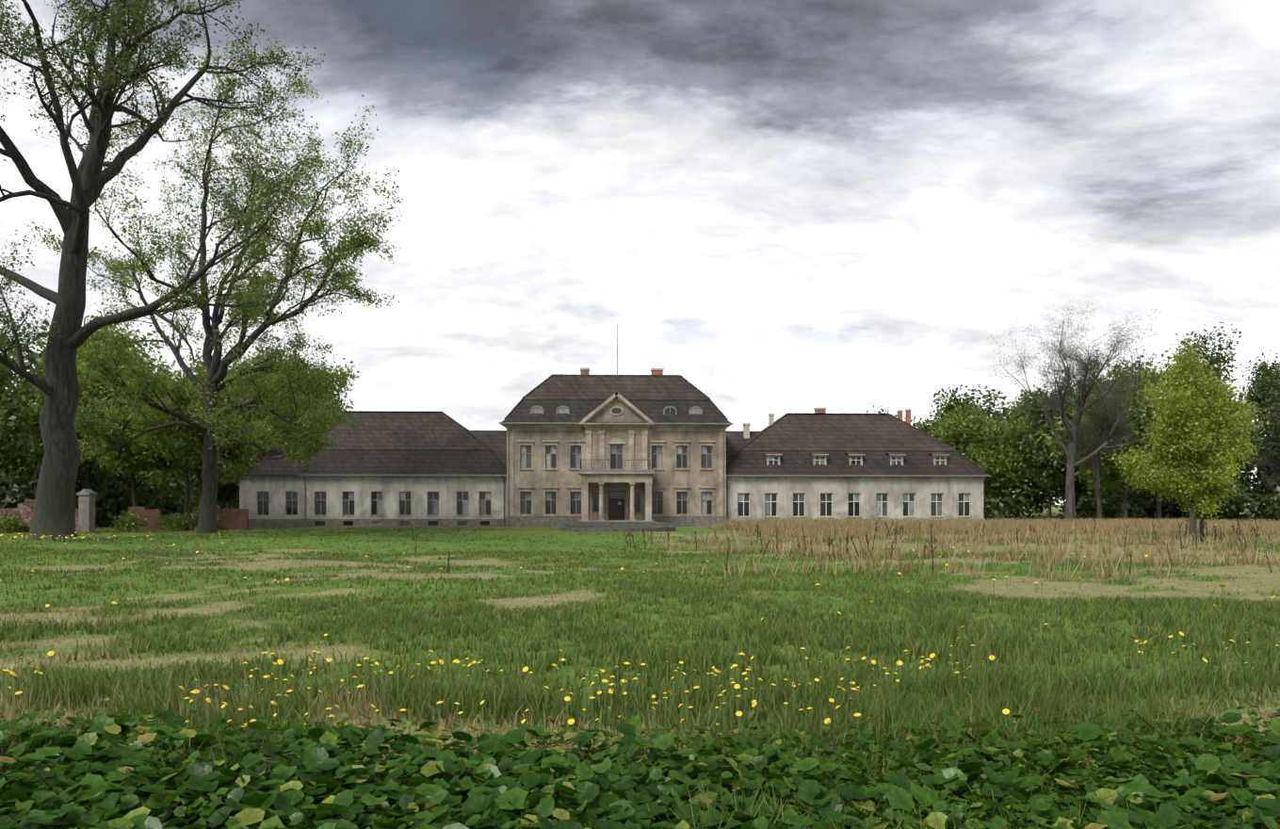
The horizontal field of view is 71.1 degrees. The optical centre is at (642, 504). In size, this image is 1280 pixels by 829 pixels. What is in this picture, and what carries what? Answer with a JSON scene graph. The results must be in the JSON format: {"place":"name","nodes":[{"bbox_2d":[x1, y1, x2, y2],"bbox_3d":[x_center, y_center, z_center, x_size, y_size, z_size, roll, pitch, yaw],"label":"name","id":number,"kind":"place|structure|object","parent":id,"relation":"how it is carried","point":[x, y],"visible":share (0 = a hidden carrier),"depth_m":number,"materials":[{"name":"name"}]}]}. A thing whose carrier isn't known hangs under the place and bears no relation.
{"place":"outdoors","nodes":[
{"label":"outdoors","id":0,"kind":"place"},
{"bbox_2d":[76,488,97,532],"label":"gate pillar","id":1,"kind":"structure","parent":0,"point":[87,510],"depth_m":65.89,"materials":[{"name":"grey stone"}]},
{"bbox_2d":[256,373,955,466],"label":"manor roof tiles","id":2,"kind":"object","parent":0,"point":[410,430],"visible":0.67,"depth_m":85.92,"materials":[{"name":"brown tile"}]},
{"bbox_2d":[239,454,983,520],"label":"wing walls","id":3,"kind":"structure","parent":0,"point":[277,488],"depth_m":82.51,"materials":[{"name":"white paint"}]},
{"bbox_2d":[737,455,970,517],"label":"windows","id":4,"kind":"structure","parent":3,"relation":"in","point":[853,501],"depth_m":83.78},
{"bbox_2d":[239,399,987,475],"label":"roof edges","id":5,"kind":"object","parent":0,"point":[454,462],"visible":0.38,"depth_m":83.14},
{"bbox_2d":[258,406,969,525],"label":"window frames","id":6,"kind":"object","parent":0,"point":[615,494],"visible":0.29,"depth_m":82.35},
{"bbox_2d":[514,398,718,519],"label":"manor walls","id":7,"kind":"structure","parent":0,"point":[670,477],"depth_m":81.68,"materials":[{"name":"beige paint"}]},
{"bbox_2d":[257,406,712,515],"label":"window panes","id":8,"kind":"structure","parent":7,"relation":"in","point":[526,499],"depth_m":82.17,"materials":[{"name":"grey glass"}]},
{"bbox_2d":[608,490,624,519],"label":"front door","id":9,"kind":"structure","parent":7,"relation":"in","point":[616,510],"depth_m":81.72,"materials":[{"name":"brown wood"}]},
{"bbox_2d":[580,324,653,469],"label":"manor iron work","id":10,"kind":"object","parent":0,"point":[617,374],"visible":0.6,"depth_m":88.34,"materials":[{"name":"grey metal"}]},
{"bbox_2d":[0,582,1279,712],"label":"grass","id":11,"kind":"structure","parent":0,"point":[1208,639],"depth_m":12.83,"materials":[{"name":"green plant"}]},
{"bbox_2d":[0,504,1279,828],"bbox_3d":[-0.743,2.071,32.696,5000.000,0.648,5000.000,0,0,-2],"label":"ground","id":12,"kind":"structure","parent":0,"point":[1262,576],"depth_m":20.93,"materials":[{"name":"green plant"}]},
{"bbox_2d":[0,328,23,403],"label":"tree","id":13,"kind":"object","parent":12,"relation":"on","point":[8,374],"visible":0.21,"depth_m":91.50,"materials":[{"name":"green plant"}]},
{"bbox_2d":[0,315,46,438],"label":"tree","id":14,"kind":"object","parent":12,"relation":"on","point":[20,339],"visible":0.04,"depth_m":109.54,"materials":[{"name":"green plant"}]},
{"bbox_2d":[0,499,78,532],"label":"brick wall","id":15,"kind":"structure","parent":12,"relation":"on","point":[24,510],"depth_m":65.84,"materials":[{"name":"red brick"}]},
{"bbox_2d":[0,348,91,498],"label":"small tree","id":16,"kind":"object","parent":12,"relation":"on","point":[8,408],"depth_m":82.47,"materials":[{"name":"green plant"}]},
{"bbox_2d":[6,347,160,489],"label":"small tree","id":17,"kind":"object","parent":12,"relation":"on","point":[32,424],"depth_m":76.83,"materials":[{"name":"green plant"}]},
{"bbox_2d":[0,325,193,524],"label":"tree","id":18,"kind":"object","parent":12,"relation":"on","point":[102,350],"depth_m":88.16,"materials":[{"name":"green plant"}]},
{"bbox_2d":[33,305,180,480],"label":"tree","id":19,"kind":"object","parent":12,"relation":"on","point":[91,316],"depth_m":102.65,"materials":[{"name":"green plant"}]},
{"bbox_2d":[0,504,224,533],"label":"shrub leaves","id":20,"kind":"object","parent":12,"relation":"on","point":[11,523],"visible":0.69,"depth_m":68.20,"materials":[{"name":"green plant"}]},
{"bbox_2d":[73,355,184,506],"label":"small tree","id":21,"kind":"object","parent":12,"relation":"on","point":[130,457],"depth_m":73.80,"materials":[{"name":"green plant"}]},
{"bbox_2d":[0,0,337,541],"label":"old oak tree","id":22,"kind":"object","parent":12,"relation":"on","point":[54,511],"depth_m":47.23,"materials":[{"name":"green plant"}]},
{"bbox_2d":[128,506,248,529],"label":"red brick wall","id":23,"kind":"structure","parent":12,"relation":"on","point":[234,519],"depth_m":73.60,"materials":[{"name":"red brick"}]},
{"bbox_2d":[116,366,271,530],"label":"small tree","id":24,"kind":"object","parent":12,"relation":"on","point":[178,441],"depth_m":71.76,"materials":[{"name":"green plant"}]},
{"bbox_2d":[15,40,405,533],"bbox_3d":[-30.623,-16.423,66.644,28.638,37.322,23.273,0,0,-2],"label":"tree","id":25,"kind":"object","parent":12,"relation":"on","point":[315,414],"depth_m":63.17,"materials":[{"name":"green plant"}]},
{"bbox_2d":[113,340,310,508],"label":"tree","id":26,"kind":"object","parent":12,"relation":"on","point":[231,370],"depth_m":102.65,"materials":[{"name":"green plant"}]},
{"bbox_2d":[180,366,277,507],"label":"small tree","id":27,"kind":"object","parent":12,"relation":"on","point":[229,492],"depth_m":84.66,"materials":[{"name":"green plant"}]},
{"bbox_2d":[246,346,307,431],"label":"tree","id":28,"kind":"object","parent":12,"relation":"on","point":[256,366],"depth_m":117.21,"materials":[{"name":"green plant"}]},
{"bbox_2d":[250,527,352,528],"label":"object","id":29,"kind":"structure","parent":12,"relation":"on","point":[296,527],"depth_m":77.73,"materials":[{"name":"grey stone"}]},
{"bbox_2d":[275,354,362,444],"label":"tree","id":30,"kind":"object","parent":12,"relation":"on","point":[336,405],"depth_m":111.34,"materials":[{"name":"green plant"}]},
{"bbox_2d":[248,516,979,526],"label":"building plinth","id":31,"kind":"structure","parent":12,"relation":"on","point":[557,521],"depth_m":81.98,"materials":[{"name":"grey stone"}]},
{"bbox_2d":[558,520,674,526],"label":"entrance steps","id":32,"kind":"structure","parent":12,"relation":"on","point":[578,523],"depth_m":77.16,"materials":[{"name":"grey stone"}]},
{"bbox_2d":[599,484,634,518],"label":"columns","id":33,"kind":"structure","parent":32,"relation":"on","point":[632,501],"depth_m":78.70,"materials":[{"name":"beige stone"}]},
{"bbox_2d":[558,524,675,532],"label":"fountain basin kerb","id":34,"kind":"structure","parent":12,"relation":"on","point":[609,528],"depth_m":67.17,"materials":[{"name":"stone"}]},
{"bbox_2d":[0,531,1277,758],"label":"yellow flowers","id":35,"kind":"object","parent":12,"relation":"on","point":[571,721],"visible":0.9,"depth_m":9.04,"materials":[{"name":"yellow plant"}]},
{"bbox_2d":[0,525,1278,556],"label":"grass","id":36,"kind":"structure","parent":12,"relation":"on","point":[332,534],"depth_m":52.02,"materials":[{"name":"green plant"}]},
{"bbox_2d":[0,701,1279,828],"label":"ground cover leaves","id":37,"kind":"object","parent":12,"relation":"on","point":[78,804],"visible":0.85,"depth_m":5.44,"materials":[{"name":"green plant"}]},
{"bbox_2d":[0,324,1279,527],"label":"trees","id":38,"kind":"object","parent":12,"relation":"on","point":[117,499],"visible":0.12,"depth_m":88.80,"materials":[{"name":"green plant"}]},
{"bbox_2d":[0,320,1279,524],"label":"trees","id":39,"kind":"object","parent":12,"relation":"on","point":[13,494],"visible":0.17,"depth_m":108.41,"materials":[{"name":"green plant"}]},
{"bbox_2d":[84,689,1269,821],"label":"dandelion flowers","id":40,"kind":"object","parent":12,"relation":"on","point":[366,724],"visible":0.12,"depth_m":8.20,"materials":[{"name":"plant"}]},
{"bbox_2d":[78,418,1279,517],"bbox_3d":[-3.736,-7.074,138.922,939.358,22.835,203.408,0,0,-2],"label":"forest leaves","id":41,"kind":"object","parent":12,"relation":"on","point":[1256,514],"depth_m":139.96,"materials":[{"name":"green plant"}]},
{"bbox_2d":[410,515,1279,575],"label":"dry weed stalks","id":42,"kind":"object","parent":12,"relation":"on","point":[896,532],"visible":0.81,"depth_m":40.31,"materials":[{"name":"brown plant"}]},
{"bbox_2d":[904,389,996,438],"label":"tree","id":43,"kind":"object","parent":12,"relation":"on","point":[947,407],"depth_m":127.79,"materials":[{"name":"green plant"}]},
{"bbox_2d":[645,522,1279,581],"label":"dry grass tufts","id":44,"kind":"object","parent":12,"relation":"on","point":[1097,537],"visible":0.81,"depth_m":38.09,"materials":[{"name":"beige plant"}]},
{"bbox_2d":[918,400,1007,463],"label":"tree","id":45,"kind":"object","parent":12,"relation":"on","point":[980,417],"depth_m":139.85,"materials":[{"name":"green plant"}]},
{"bbox_2d":[918,399,1039,520],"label":"tree","id":46,"kind":"object","parent":12,"relation":"on","point":[1000,438],"depth_m":110.76,"materials":[{"name":"green plant"}]},
{"bbox_2d":[697,517,1279,536],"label":"dry grass","id":47,"kind":"structure","parent":12,"relation":"on","point":[779,525],"depth_m":64.62,"materials":[{"name":"beige plant"}]},
{"bbox_2d":[992,388,1037,517],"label":"tree","id":48,"kind":"object","parent":12,"relation":"on","point":[1013,415],"depth_m":135.49,"materials":[{"name":"green plant"}]},
{"bbox_2d":[1004,384,1072,518],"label":"tree","id":49,"kind":"object","parent":12,"relation":"on","point":[1029,476],"depth_m":125.43,"materials":[{"name":"green plant"}]},
{"bbox_2d":[1011,388,1090,518],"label":"tree","id":50,"kind":"object","parent":12,"relation":"on","point":[1046,465],"depth_m":106.87,"materials":[{"name":"green plant"}]},
{"bbox_2d":[1044,361,1107,407],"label":"tree","id":51,"kind":"object","parent":12,"relation":"on","point":[1074,388],"depth_m":130.92,"materials":[{"name":"green plant"}]},
{"bbox_2d":[985,297,1166,521],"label":"bare tree","id":52,"kind":"object","parent":12,"relation":"on","point":[1091,361],"depth_m":78.06,"materials":[{"name":"grey plant"}]},
{"bbox_2d":[1036,380,1121,517],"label":"tree","id":53,"kind":"object","parent":12,"relation":"on","point":[1084,394],"depth_m":115.15,"materials":[{"name":"green plant"}]},
{"bbox_2d":[1034,375,1162,519],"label":"tree","id":54,"kind":"object","parent":12,"relation":"on","point":[1106,472],"depth_m":90.43,"materials":[{"name":"green plant"}]},
{"bbox_2d":[1053,363,1144,519],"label":"bare tree","id":55,"kind":"object","parent":12,"relation":"on","point":[1110,421],"depth_m":84.87,"materials":[{"name":"green plant"}]},
{"bbox_2d":[1086,350,1246,519],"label":"tree","id":56,"kind":"object","parent":12,"relation":"on","point":[1147,380],"depth_m":95.84,"materials":[{"name":"green plant"}]},
{"bbox_2d":[1102,321,1241,518],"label":"tree","id":57,"kind":"object","parent":12,"relation":"on","point":[1215,361],"depth_m":113.37,"materials":[{"name":"green plant"}]},
{"bbox_2d":[1101,364,1265,541],"bbox_3d":[29.619,-2.416,48.708,7.229,9.586,5.182,0,0,-2],"label":"yellow green tree","id":58,"kind":"object","parent":12,"relation":"on","point":[1205,506],"depth_m":47.81,"materials":[{"name":"plant"}]},
{"bbox_2d":[1123,339,1270,542],"bbox_3d":[29.674,-3.304,47.967,6.418,11.362,6.135,0,0,39],"label":"yellow green tree","id":59,"kind":"object","parent":12,"relation":"on","point":[1186,413],"depth_m":47.30,"materials":[{"name":"plant"}]},
{"bbox_2d":[1195,371,1267,518],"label":"tree","id":60,"kind":"object","parent":12,"relation":"on","point":[1255,435],"depth_m":98.22,"materials":[{"name":"green plant"}]},
{"bbox_2d":[1232,350,1279,518],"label":"tree","id":61,"kind":"object","parent":12,"relation":"on","point":[1270,379],"depth_m":132.53,"materials":[{"name":"green plant"}]},
{"bbox_2d":[1244,388,1279,492],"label":"tree","id":62,"kind":"object","parent":12,"relation":"on","point":[1272,466],"depth_m":119.66,"materials":[{"name":"green plant"}]},
{"bbox_2d":[0,644,1279,828],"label":"grass","id":63,"kind":"structure","parent":0,"point":[985,699],"depth_m":8.47,"materials":[{"name":"green plant"}]},
{"bbox_2d":[0,542,1279,612],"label":"grass","id":64,"kind":"structure","parent":0,"point":[140,553],"depth_m":25.79,"materials":[{"name":"green plant"}]},
{"bbox_2d":[0,0,1279,504],"label":"sky","id":65,"kind":"structure","parent":0,"point":[778,207],"materials":[{"name":"white"}]},
{"bbox_2d":[303,391,985,521],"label":"building trim","id":66,"kind":"structure","parent":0,"point":[629,477],"depth_m":81.51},
{"bbox_2d":[297,405,990,525],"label":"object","id":67,"kind":"object","parent":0,"point":[624,470],"visible":0.56,"depth_m":81.98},
{"bbox_2d":[580,370,910,424],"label":"chimneys","id":68,"kind":"object","parent":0,"point":[817,411],"visible":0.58,"depth_m":90.15,"materials":[{"name":"brown brick"}]},
{"bbox_2d":[580,367,911,437],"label":"chimney caps","id":69,"kind":"object","parent":68,"relation":"on","point":[746,429],"visible":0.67,"depth_m":88.52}
]}

